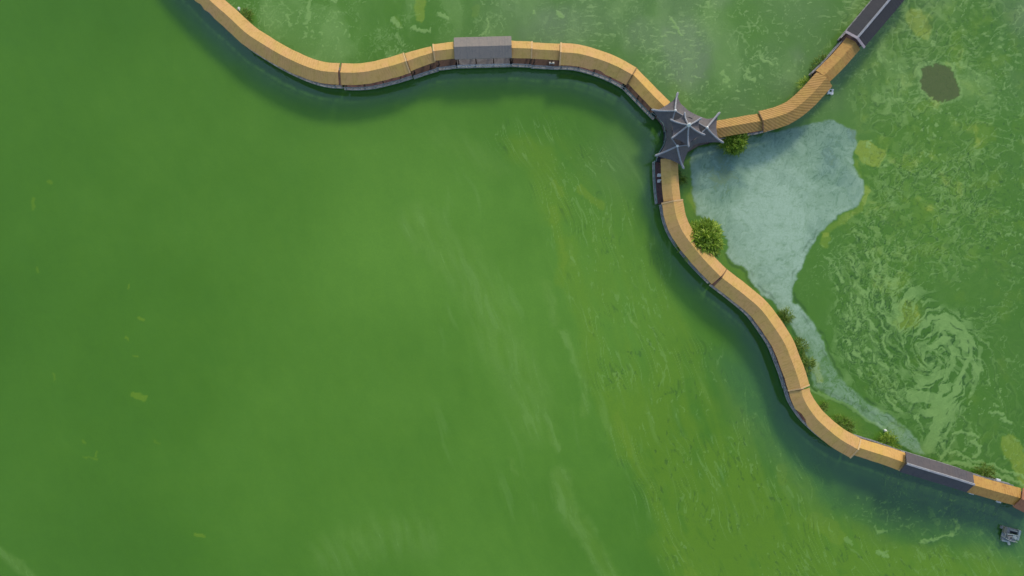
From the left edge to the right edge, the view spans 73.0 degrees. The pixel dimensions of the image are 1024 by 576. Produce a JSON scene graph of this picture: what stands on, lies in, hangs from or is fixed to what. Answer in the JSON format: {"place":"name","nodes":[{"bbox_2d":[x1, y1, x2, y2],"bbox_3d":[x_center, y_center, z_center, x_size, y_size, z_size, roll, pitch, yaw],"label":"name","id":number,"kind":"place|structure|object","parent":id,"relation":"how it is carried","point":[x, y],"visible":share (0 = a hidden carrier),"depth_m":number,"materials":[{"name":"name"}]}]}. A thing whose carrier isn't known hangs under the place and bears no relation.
{"place":"outdoors","nodes":[
{"label":"outdoors","id":0,"kind":"place"},
{"bbox_2d":[0,0,1023,575],"bbox_3d":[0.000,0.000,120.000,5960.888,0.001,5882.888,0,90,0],"label":"water","id":1,"kind":"structure","parent":0,"point":[260,316],"depth_m":120.00,"materials":[{"name":"green liquid"}]},
{"bbox_2d":[239,7,254,21],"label":"water weed","id":2,"kind":"object","parent":1,"relation":"in","point":[248,15],"visible":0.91,"depth_m":119.19,"materials":[{"name":"green plant"}]},
{"bbox_2d":[195,0,342,88],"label":"covered walkway","id":3,"kind":"structure","parent":1,"relation":"in","point":[235,23],"depth_m":116.00,"materials":[{"name":"orange wood"}]},
{"bbox_2d":[339,53,412,89],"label":"covered walkway","id":4,"kind":"structure","parent":1,"relation":"in","point":[389,71],"depth_m":116.08,"materials":[{"name":"orange wood"}]},
{"bbox_2d":[405,46,438,78],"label":"covered walkway","id":5,"kind":"structure","parent":1,"relation":"in","point":[421,62],"depth_m":116.33,"materials":[{"name":"wood"}]},
{"bbox_2d":[432,42,456,70],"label":"covered walkway","id":6,"kind":"structure","parent":1,"relation":"in","point":[443,54],"depth_m":116.10,"materials":[{"name":"wood"}]},
{"bbox_2d":[454,36,511,68],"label":"roofed pavilion","id":7,"kind":"structure","parent":1,"relation":"in","point":[484,52],"depth_m":115.69,"materials":[{"name":"grey tile"}]},
{"bbox_2d":[510,41,532,67],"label":"covered walkway","id":8,"kind":"structure","parent":1,"relation":"in","point":[521,53],"depth_m":116.18,"materials":[{"name":"wood"}]},
{"bbox_2d":[531,42,559,69],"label":"covered walkway","id":9,"kind":"structure","parent":1,"relation":"in","point":[544,55],"depth_m":116.37,"materials":[{"name":"wood"}]},
{"bbox_2d":[559,42,636,89],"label":"covered walkway","id":10,"kind":"structure","parent":1,"relation":"in","point":[612,69],"depth_m":115.92,"materials":[{"name":"orange wood"}]},
{"bbox_2d":[621,69,669,119],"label":"covered walkway","id":11,"kind":"structure","parent":1,"relation":"in","point":[644,93],"depth_m":116.24,"materials":[{"name":"wood"}]},
{"bbox_2d":[652,158,679,203],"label":"covered walkway","id":12,"kind":"structure","parent":1,"relation":"in","point":[666,189],"depth_m":116.32,"materials":[{"name":"orange wood"}]},
{"bbox_2d":[678,169,689,184],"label":"water weed","id":13,"kind":"object","parent":1,"relation":"in","point":[681,180],"visible":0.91,"depth_m":119.39,"materials":[{"name":"green plant"}]},
{"bbox_2d":[651,92,723,168],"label":"junction pavilion","id":14,"kind":"structure","parent":1,"relation":"in","point":[685,131],"depth_m":114.84,"materials":[{"name":"tile"}]},
{"bbox_2d":[659,199,725,283],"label":"covered walkway","id":15,"kind":"structure","parent":1,"relation":"in","point":[707,268],"depth_m":115.96,"materials":[{"name":"orange wood"}]},
{"bbox_2d":[675,216,725,262],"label":"round tree","id":16,"kind":"object","parent":1,"relation":"in","point":[707,232],"visible":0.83,"depth_m":115.95,"materials":[{"name":"green plant"}]},
{"bbox_2d":[717,133,749,156],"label":"leafy bush","id":17,"kind":"object","parent":1,"relation":"in","point":[734,145],"visible":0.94,"depth_m":117.64,"materials":[{"name":"green plant"}]},
{"bbox_2d":[716,114,761,139],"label":"covered walkway","id":18,"kind":"structure","parent":1,"relation":"in","point":[750,124],"depth_m":116.17,"materials":[{"name":"orange wood"}]},
{"bbox_2d":[709,269,809,391],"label":"covered walkway","id":19,"kind":"structure","parent":1,"relation":"in","point":[755,308],"depth_m":115.98,"materials":[{"name":"orange wood"}]},
{"bbox_2d":[777,306,795,326],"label":"water weed","id":20,"kind":"object","parent":1,"relation":"in","point":[785,317],"visible":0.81,"depth_m":119.18,"materials":[{"name":"green plant"}]},
{"bbox_2d":[756,72,831,133],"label":"covered walkway","id":21,"kind":"structure","parent":1,"relation":"in","point":[810,94],"depth_m":115.88,"materials":[{"name":"orange wood"}]},
{"bbox_2d":[793,337,809,353],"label":"water weed","id":22,"kind":"object","parent":1,"relation":"in","point":[799,344],"visible":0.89,"depth_m":118.99,"materials":[{"name":"green plant"}]},
{"bbox_2d":[796,74,809,88],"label":"water weed","id":23,"kind":"object","parent":1,"relation":"in","point":[803,81],"visible":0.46,"depth_m":118.94,"materials":[{"name":"green plant"}]},
{"bbox_2d":[800,353,817,375],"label":"water weed","id":24,"kind":"object","parent":1,"relation":"in","point":[812,363],"visible":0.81,"depth_m":118.81,"materials":[{"name":"green plant"}]},
{"bbox_2d":[811,51,827,70],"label":"water weed","id":25,"kind":"object","parent":1,"relation":"in","point":[823,56],"visible":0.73,"depth_m":119.31,"materials":[{"name":"green plant"}]},
{"bbox_2d":[783,388,861,457],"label":"covered walkway","id":26,"kind":"structure","parent":1,"relation":"in","point":[813,417],"depth_m":116.06,"materials":[{"name":"orange wood"}]},
{"bbox_2d":[818,400,828,412],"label":"water weed","id":27,"kind":"object","parent":1,"relation":"in","point":[824,407],"visible":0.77,"depth_m":119.29,"materials":[{"name":"green plant"}]},
{"bbox_2d":[827,89,833,94],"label":"white raft","id":28,"kind":"object","parent":1,"relation":"on","point":[831,92],"visible":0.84,"depth_m":119.37,"materials":[{"name":"paint"}]},
{"bbox_2d":[808,37,859,81],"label":"covered walkway","id":29,"kind":"structure","parent":1,"relation":"in","point":[837,59],"depth_m":116.20,"materials":[{"name":"orange wood"}]},
{"bbox_2d":[829,414,855,434],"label":"water weed","id":30,"kind":"object","parent":1,"relation":"in","point":[849,428],"visible":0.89,"depth_m":119.19,"materials":[{"name":"green plant"}]},
{"bbox_2d":[837,0,903,48],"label":"roofed pavilion","id":31,"kind":"structure","parent":1,"relation":"in","point":[868,22],"depth_m":115.67,"materials":[{"name":"tile"}]},
{"bbox_2d":[851,433,905,470],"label":"covered walkway","id":32,"kind":"structure","parent":1,"relation":"in","point":[878,452],"depth_m":116.15,"materials":[{"name":"orange wood"}]},
{"bbox_2d":[877,429,901,449],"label":"water weed","id":33,"kind":"object","parent":1,"relation":"in","point":[892,437],"visible":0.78,"depth_m":118.90,"materials":[{"name":"green plant"}]},
{"bbox_2d":[899,450,974,491],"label":"roofed pavilion","id":34,"kind":"structure","parent":1,"relation":"in","point":[935,471],"depth_m":115.21,"materials":[{"name":"tile"}]},
{"bbox_2d":[974,462,996,479],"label":"water weed","id":35,"kind":"object","parent":1,"relation":"in","point":[983,472],"visible":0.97,"depth_m":119.13,"materials":[{"name":"green plant"}]},
{"bbox_2d":[967,473,1020,504],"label":"covered walkway","id":36,"kind":"structure","parent":1,"relation":"in","point":[1000,491],"depth_m":116.06,"materials":[{"name":"orange wood"}]},
{"bbox_2d":[1000,525,1020,544],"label":"work raft","id":37,"kind":"object","parent":1,"relation":"on","point":[1007,536],"visible":1,"depth_m":119.51,"materials":[{"name":"wood"}]},
{"bbox_2d":[1012,488,1023,511],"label":"covered walkway","id":38,"kind":"structure","parent":1,"relation":"in","point":[1019,505],"depth_m":115.81,"materials":[{"name":"red wood"}]}
]}

